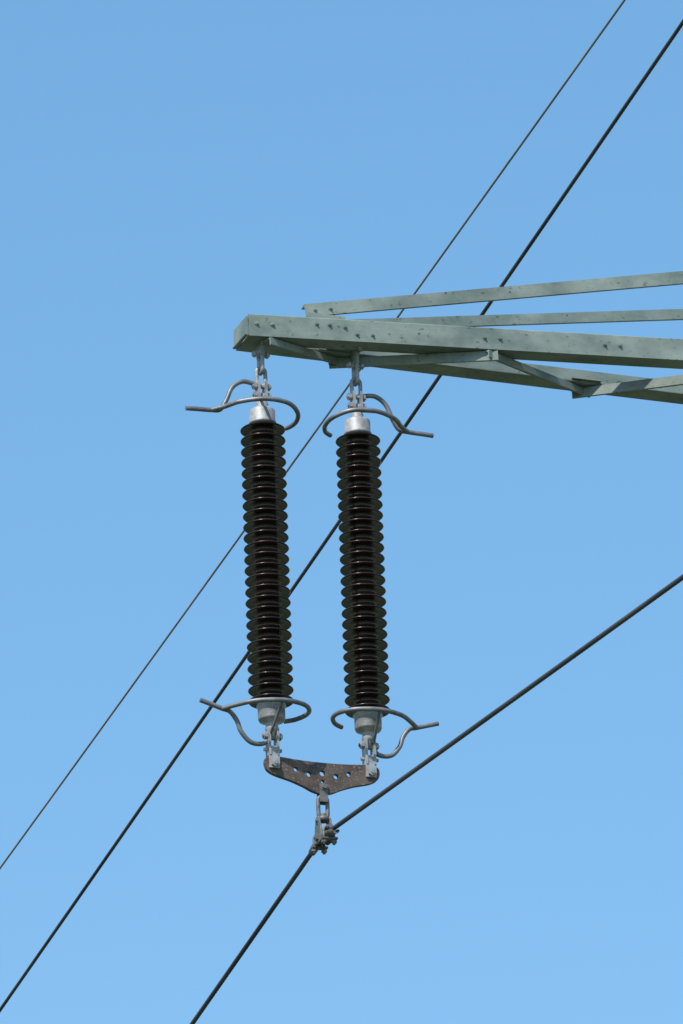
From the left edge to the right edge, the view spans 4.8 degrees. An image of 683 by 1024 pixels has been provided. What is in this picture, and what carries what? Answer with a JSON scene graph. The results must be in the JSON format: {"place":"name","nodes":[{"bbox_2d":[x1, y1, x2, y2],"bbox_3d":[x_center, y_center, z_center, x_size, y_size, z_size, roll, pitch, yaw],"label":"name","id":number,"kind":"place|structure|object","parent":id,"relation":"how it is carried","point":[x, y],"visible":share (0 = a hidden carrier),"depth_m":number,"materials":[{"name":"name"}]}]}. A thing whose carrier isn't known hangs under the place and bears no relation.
{"place":"outdoors","nodes":[
{"label":"outdoors","id":0,"kind":"place"},
{"bbox_2d":[0,0,682,1023],"label":"sky","id":1,"kind":"structure","parent":0,"point":[173,173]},
{"bbox_3d":[1.950,-3.033,32.038,0.446,0.130,0.035,6,-23,-19],"label":"yoke plate","id":2,"kind":"object","parent":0,"visible":0},
{"bbox_3d":[1.952,-2.889,31.988,0.078,0.244,0.250,6,-23,-19],"label":"suspension clamp","id":3,"kind":"object","parent":2,"relation":"hanging from","visible":0},
{"bbox_2d":[0,19,682,1011],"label":"power cable","id":4,"kind":"object","parent":3,"relation":"hanging from","point":[438,377],"visible":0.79,"depth_m":36.70,"materials":[{"name":"metal"}]},
{"bbox_3d":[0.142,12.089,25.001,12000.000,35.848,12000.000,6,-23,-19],"label":"ground","id":5,"kind":"structure","parent":0,"visible":0},
{"bbox_2d":[232,271,682,403],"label":"electricity pylon","id":6,"kind":"object","parent":5,"relation":"on","point":[469,347],"visible":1,"depth_m":30.41,"materials":[{"name":"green metal"}]},
{"bbox_2d":[185,350,311,768],"bbox_3d":[-0.338,0.148,29.773,0.446,1.658,0.219,6,-23,-19],"label":"voltage insulator","id":7,"kind":"object","parent":6,"relation":"attached to","point":[266,571],"visible":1,"depth_m":29.78,"materials":[{"name":"black ceramic"}]},
{"bbox_2d":[263,756,379,794],"bbox_3d":[-0.068,0.964,29.560,0.446,0.130,0.035,6,-23,-19],"label":"yoke plate","id":8,"kind":"object","parent":7,"relation":"attached to","point":[329,771],"visible":1,"depth_m":29.56,"materials":[{"name":"grey metal"}]},
{"bbox_2d":[309,784,339,855],"bbox_3d":[-0.066,1.108,29.510,0.078,0.244,0.250,6,-23,-19],"label":"suspension clamp","id":9,"kind":"object","parent":8,"relation":"hanging from","point":[322,837],"visible":1,"depth_m":29.50,"materials":[{"name":"grey metal"}]},
{"bbox_2d":[190,574,682,1023],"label":"power cable","id":10,"kind":"object","parent":9,"relation":"hanging from","point":[568,659],"visible":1,"depth_m":28.47,"materials":[{"name":"metal"}]},
{"bbox_2d":[0,0,625,868],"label":"earth wire","id":11,"kind":"object","parent":6,"relation":"attached to","point":[320,424],"visible":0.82,"depth_m":45.99,"materials":[{"name":"black metal"}]},
{"bbox_2d":[322,361,438,777],"bbox_3d":[0.159,0.202,29.949,0.446,1.658,0.219,6,-23,-19],"label":"voltage insulator","id":12,"kind":"object","parent":6,"relation":"attached to","point":[362,581],"visible":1,"depth_m":29.90,"materials":[{"name":"black ceramic"}]}
]}

